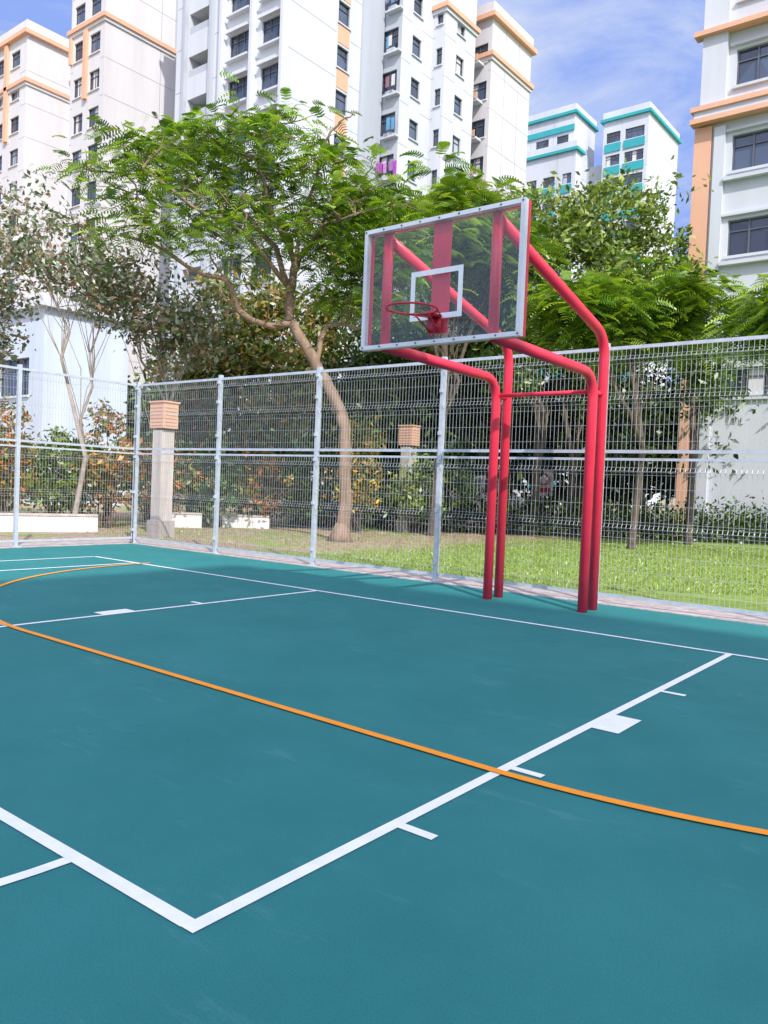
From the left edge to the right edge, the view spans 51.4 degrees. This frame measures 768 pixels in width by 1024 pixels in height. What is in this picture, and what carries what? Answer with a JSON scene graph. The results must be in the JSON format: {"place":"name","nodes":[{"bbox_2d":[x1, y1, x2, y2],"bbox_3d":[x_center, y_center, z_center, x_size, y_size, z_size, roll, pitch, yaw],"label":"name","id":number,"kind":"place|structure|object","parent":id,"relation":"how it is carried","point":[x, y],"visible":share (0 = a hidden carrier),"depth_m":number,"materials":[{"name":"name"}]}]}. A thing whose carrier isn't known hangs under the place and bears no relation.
{"place":"outdoors","nodes":[
{"label":"outdoors","id":0,"kind":"place"},
{"bbox_2d":[0,0,705,497],"label":"sky","id":1,"kind":"structure","parent":0,"point":[600,56],"materials":[{"name":"blue"}]},
{"bbox_2d":[1,493,767,611],"bbox_3d":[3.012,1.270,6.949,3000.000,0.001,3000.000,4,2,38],"label":"ground","id":2,"kind":"structure","parent":0,"point":[699,598],"depth_m":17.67,"materials":[{"name":"green plant"}]},
{"bbox_2d":[0,386,49,512],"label":"orange leaf shrub","id":3,"kind":"object","parent":2,"relation":"on","point":[6,483],"visible":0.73,"depth_m":19.41,"materials":[{"name":"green plant"}]},
{"bbox_2d":[0,400,49,499],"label":"orange leaf shrub","id":4,"kind":"object","parent":2,"relation":"on","point":[5,405],"visible":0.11,"depth_m":22.97,"materials":[{"name":"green plant"}]},
{"bbox_2d":[0,187,66,390],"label":"sparse tree","id":5,"kind":"object","parent":2,"relation":"on","point":[7,317],"visible":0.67,"depth_m":21.02,"materials":[{"name":"green plant"}]},
{"bbox_2d":[2,424,105,513],"bbox_3d":[-8.543,-0.942,20.375,2.529,2.610,2.698,1,2,-36],"label":"garden shrub","id":6,"kind":"object","parent":2,"relation":"on","point":[60,499],"visible":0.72,"depth_m":20.12,"materials":[{"name":"green plant"}]},
{"bbox_2d":[0,295,138,505],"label":"community building","id":7,"kind":"structure","parent":2,"relation":"on","point":[112,365],"depth_m":34.23,"materials":[{"name":"white paint"}]},
{"bbox_2d":[24,421,142,516],"bbox_3d":[-8.713,-1.197,23.062,2.962,2.908,3.221,4,2,38],"label":"garden shrub","id":8,"kind":"object","parent":2,"relation":"on","point":[83,498],"visible":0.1,"depth_m":22.80,"materials":[{"name":"green plant"}]},
{"bbox_2d":[0,167,170,513],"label":"sparse tree","id":9,"kind":"object","parent":2,"relation":"on","point":[61,259],"visible":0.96,"depth_m":19.28,"materials":[{"name":"green plant"}]},
{"bbox_2d":[60,398,151,526],"bbox_3d":[-7.155,-1.299,20.443,2.218,3.422,2.278,1,2,-33],"label":"orange leaf shrub","id":10,"kind":"object","parent":2,"relation":"on","point":[106,486],"visible":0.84,"depth_m":20.40,"materials":[{"name":"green plant"}]},
{"bbox_2d":[0,512,269,531],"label":"white wall","id":11,"kind":"structure","parent":2,"relation":"on","point":[6,523],"depth_m":18.76,"materials":[{"name":"paint"}]},
{"bbox_2d":[101,415,199,520],"bbox_3d":[-7.284,-1.402,24.659,2.826,3.323,3.633,4,2,38],"label":"garden shrub","id":12,"kind":"object","parent":2,"relation":"on","point":[146,513],"visible":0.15,"depth_m":24.13,"materials":[{"name":"green plant"}]},
{"bbox_2d":[64,227,244,434],"bbox_3d":[-6.016,-3.436,20.949,4.601,7.796,3.910,2,2,-1],"label":"sparse tree","id":13,"kind":"object","parent":2,"relation":"on","point":[164,325],"visible":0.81,"depth_m":20.80,"materials":[{"name":"green plant"}]},
{"bbox_2d":[147,430,174,537],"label":"pillar","id":14,"kind":"structure","parent":2,"relation":"on","point":[168,490],"depth_m":18.14,"materials":[{"name":"concrete"}]},
{"bbox_2d":[149,400,180,430],"bbox_3d":[-5.021,-2.187,18.217,0.560,0.660,0.460,4,2,38],"label":"lantern box","id":15,"kind":"object","parent":14,"relation":"on","point":[167,411],"visible":0.82,"depth_m":18.07,"materials":[{"name":"orange paint"}]},
{"bbox_2d":[126,429,214,519],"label":"orange leaf shrub","id":16,"kind":"object","parent":2,"relation":"on","point":[180,485],"visible":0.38,"depth_m":21.88,"materials":[{"name":"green plant"}]},
{"bbox_2d":[123,343,253,511],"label":"broadleaf tree","id":17,"kind":"object","parent":2,"relation":"on","point":[179,412],"visible":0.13,"depth_m":26.33,"materials":[{"name":"green plant"}]},
{"bbox_2d":[150,375,256,521],"bbox_3d":[-5.729,-1.968,24.761,3.564,4.572,3.205,4,2,38],"label":"garden shrub","id":18,"kind":"object","parent":2,"relation":"on","point":[203,463],"visible":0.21,"depth_m":24.73,"materials":[{"name":"green plant"}]},
{"bbox_2d":[173,426,252,526],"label":"garden shrub","id":19,"kind":"object","parent":2,"relation":"on","point":[225,489],"visible":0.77,"depth_m":22.45,"materials":[{"name":"green plant"}]},
{"bbox_2d":[132,263,369,514],"bbox_3d":[-3.819,-3.860,25.689,6.714,8.512,7.700,3,2,12],"label":"orange tipped tree","id":20,"kind":"object","parent":2,"relation":"on","point":[251,350],"visible":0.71,"depth_m":24.77,"materials":[{"name":"green plant"}]},
{"bbox_2d":[26,70,477,542],"bbox_3d":[-3.216,-4.370,19.151,10.942,10.475,6.449,2,2,-8],"label":"rain tree","id":21,"kind":"object","parent":2,"relation":"on","point":[371,207],"visible":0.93,"depth_m":18.19,"materials":[{"name":"green plant"}]},
{"bbox_2d":[213,438,312,523],"bbox_3d":[-3.680,-0.829,23.323,2.816,2.560,2.959,4,2,38],"label":"orange leaf shrub","id":22,"kind":"object","parent":2,"relation":"on","point":[255,490],"visible":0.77,"depth_m":23.09,"materials":[{"name":"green plant"}]},
{"bbox_2d":[221,427,313,516],"bbox_3d":[-3.765,-1.492,26.276,3.338,3.688,3.496,2,2,-1],"label":"garden shrub","id":23,"kind":"object","parent":2,"relation":"on","point":[286,442],"visible":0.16,"depth_m":25.85,"materials":[{"name":"green plant"}]},
{"bbox_2d":[0,0,536,504],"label":"apartment tower","id":24,"kind":"structure","parent":2,"relation":"on","point":[422,76],"depth_m":56.95,"materials":[{"name":"white concrete"}]},
{"bbox_2d":[266,440,339,527],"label":"garden shrub","id":25,"kind":"object","parent":2,"relation":"on","point":[304,496],"visible":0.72,"depth_m":23.58,"materials":[{"name":"green plant"}]},
{"bbox_2d":[322,407,397,531],"bbox_3d":[-0.648,-1.200,22.785,1.945,3.568,2.038,4,2,38],"label":"garden shrub","id":26,"kind":"object","parent":2,"relation":"on","point":[356,482],"visible":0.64,"depth_m":22.60,"materials":[{"name":"green plant"}]},
{"bbox_2d":[263,274,458,522],"bbox_3d":[-0.579,-3.866,28.229,7.254,8.621,7.457,4,2,38],"label":"broadleaf tree","id":27,"kind":"object","parent":2,"relation":"on","point":[355,358],"visible":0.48,"depth_m":26.11,"materials":[{"name":"green plant"}]},
{"bbox_2d":[327,423,400,525],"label":"garden shrub","id":28,"kind":"object","parent":2,"relation":"on","point":[383,471],"visible":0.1,"depth_m":26.15,"materials":[{"name":"green plant"}]},
{"bbox_2d":[328,356,438,521],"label":"understorey tree","id":29,"kind":"object","parent":2,"relation":"on","point":[396,460],"visible":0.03,"depth_m":30.22,"materials":[{"name":"green plant"}]},
{"bbox_2d":[0,544,767,1023],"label":"basketball court","id":30,"kind":"object","parent":2,"relation":"on","point":[500,898],"visible":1,"depth_m":3.40,"materials":[{"name":"paint"}]},
{"bbox_2d":[0,335,767,615],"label":"fence","id":31,"kind":"object","parent":30,"relation":"on","point":[440,456],"visible":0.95,"depth_m":12.08,"materials":[{"name":"metal"}]},
{"bbox_2d":[0,556,767,932],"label":"court line markings","id":32,"kind":"object","parent":30,"relation":"on","point":[612,720],"visible":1,"depth_m":3.35,"materials":[{"name":"white paint"}]},
{"bbox_2d":[361,197,608,612],"bbox_3d":[1.077,-0.831,8.329,1.800,3.890,3.291,4,2,38],"label":"basketball hoop","id":33,"kind":"object","parent":30,"relation":"on","point":[437,277],"visible":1,"depth_m":8.21,"materials":[{"name":"red paint"}]},
{"bbox_2d":[0,539,767,625],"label":"concrete apron","id":34,"kind":"object","parent":2,"relation":"on","point":[702,612],"visible":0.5,"depth_m":11.59,"materials":[{"name":"grey concrete"}]},
{"bbox_2d":[125,360,678,517],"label":"shrubs","id":35,"kind":"object","parent":2,"relation":"on","point":[519,485],"visible":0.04,"depth_m":39.40,"materials":[{"name":"green plant"}]},
{"bbox_2d":[395,447,416,532],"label":"pillar","id":36,"kind":"structure","parent":2,"relation":"on","point":[405,460],"depth_m":24.12,"materials":[{"name":"concrete"}]},
{"bbox_2d":[399,425,421,446],"bbox_3d":[0.772,-2.299,24.221,0.560,0.660,0.460,4,2,38],"label":"lantern box","id":37,"kind":"object","parent":36,"relation":"on","point":[406,439],"visible":0.82,"depth_m":24.06,"materials":[{"name":"orange paint"}]},
{"bbox_2d":[379,446,455,531],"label":"garden shrub","id":38,"kind":"object","parent":2,"relation":"on","point":[412,496],"visible":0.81,"depth_m":23.68,"materials":[{"name":"green plant"}]},
{"bbox_2d":[415,440,487,531],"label":"garden shrub","id":39,"kind":"object","parent":2,"relation":"on","point":[461,474],"visible":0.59,"depth_m":24.61,"materials":[{"name":"green plant"}]},
{"bbox_2d":[378,358,534,527],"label":"understorey tree","id":40,"kind":"object","parent":2,"relation":"on","point":[458,412],"visible":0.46,"depth_m":26.27,"materials":[{"name":"green plant"}]},
{"bbox_2d":[357,141,572,535],"bbox_3d":[1.605,-4.609,22.840,6.677,10.631,5.200,1,2,-37],"label":"flame tree","id":41,"kind":"object","parent":2,"relation":"on","point":[472,241],"visible":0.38,"depth_m":22.07,"materials":[{"name":"green plant"}]},
{"bbox_2d":[419,474,522,517],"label":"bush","id":42,"kind":"object","parent":2,"relation":"on","point":[486,485],"visible":0.07,"depth_m":36.20,"materials":[{"name":"green plant"}]},
{"bbox_2d":[450,307,546,534],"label":"slender tree","id":43,"kind":"object","parent":2,"relation":"on","point":[488,351],"visible":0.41,"depth_m":24.16,"materials":[{"name":"green plant"}]},
{"bbox_2d":[372,239,634,534],"bbox_3d":[3.952,-3.887,25.793,7.981,9.188,7.329,4,2,38],"label":"broadleaf tree","id":44,"kind":"object","parent":2,"relation":"on","point":[508,305],"visible":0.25,"depth_m":24.96,"materials":[{"name":"green plant"}]},
{"bbox_2d":[465,369,565,528],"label":"understorey tree","id":45,"kind":"object","parent":2,"relation":"on","point":[526,436],"visible":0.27,"depth_m":28.33,"materials":[{"name":"green plant"}]},
{"bbox_2d":[276,477,767,544],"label":"hedge","id":46,"kind":"object","parent":2,"relation":"on","point":[699,524],"visible":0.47,"depth_m":25.31,"materials":[{"name":"green plant"}]},
{"bbox_2d":[539,469,553,501],"bbox_3d":[6.631,-0.631,33.456,0.900,2.300,0.144,2,2,0],"label":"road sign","id":47,"kind":"object","parent":2,"relation":"on","point":[546,482],"visible":0.56,"depth_m":33.41,"materials":[{"name":"metal"}]},
{"bbox_2d":[544,333,629,535],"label":"slender tree","id":48,"kind":"object","parent":2,"relation":"on","point":[576,379],"visible":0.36,"depth_m":25.88,"materials":[{"name":"green plant"}]},
{"bbox_2d":[513,101,681,506],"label":"teal apartment block","id":49,"kind":"structure","parent":2,"relation":"on","point":[644,139],"depth_m":98.87,"materials":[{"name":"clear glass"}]},
{"bbox_2d":[515,363,684,488],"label":"understorey tree","id":50,"kind":"object","parent":2,"relation":"on","point":[613,423],"visible":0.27,"depth_m":26.92,"materials":[{"name":"green plant"}]},
{"bbox_2d":[483,155,717,529],"bbox_3d":[7.385,-5.772,27.771,10.724,13.101,6.284,2,2,-2],"label":"yellow green tree","id":51,"kind":"object","parent":2,"relation":"on","point":[597,248],"visible":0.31,"depth_m":26.85,"materials":[{"name":"green plant"}]},
{"bbox_2d":[500,254,761,549],"bbox_3d":[6.072,-2.701,20.849,6.727,7.311,4.940,2,2,-14],"label":"flame tree","id":52,"kind":"object","parent":2,"relation":"on","point":[621,317],"visible":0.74,"depth_m":19.93,"materials":[{"name":"green plant"}]},
{"bbox_2d":[615,360,687,534],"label":"understorey tree","id":53,"kind":"object","parent":2,"relation":"on","point":[669,441],"visible":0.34,"depth_m":28.18,"materials":[{"name":"green plant"}]},
{"bbox_2d":[657,311,751,544],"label":"slender tree","id":54,"kind":"object","parent":2,"relation":"on","point":[691,374],"visible":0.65,"depth_m":23.40,"materials":[{"name":"green plant"}]},
{"bbox_2d":[657,358,766,478],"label":"understorey tree","id":55,"kind":"object","parent":2,"relation":"on","point":[734,440],"visible":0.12,"depth_m":26.53,"materials":[{"name":"green plant"}]},
{"bbox_2d":[674,0,767,543],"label":"peach trim apartment block","id":56,"kind":"structure","parent":2,"relation":"on","point":[729,214],"depth_m":26.49,"materials":[{"name":"white concrete"}]},
{"bbox_2d":[687,274,767,377],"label":"flame tree","id":57,"kind":"object","parent":2,"relation":"on","point":[748,327],"visible":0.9,"depth_m":18.43,"materials":[{"name":"green plant"}]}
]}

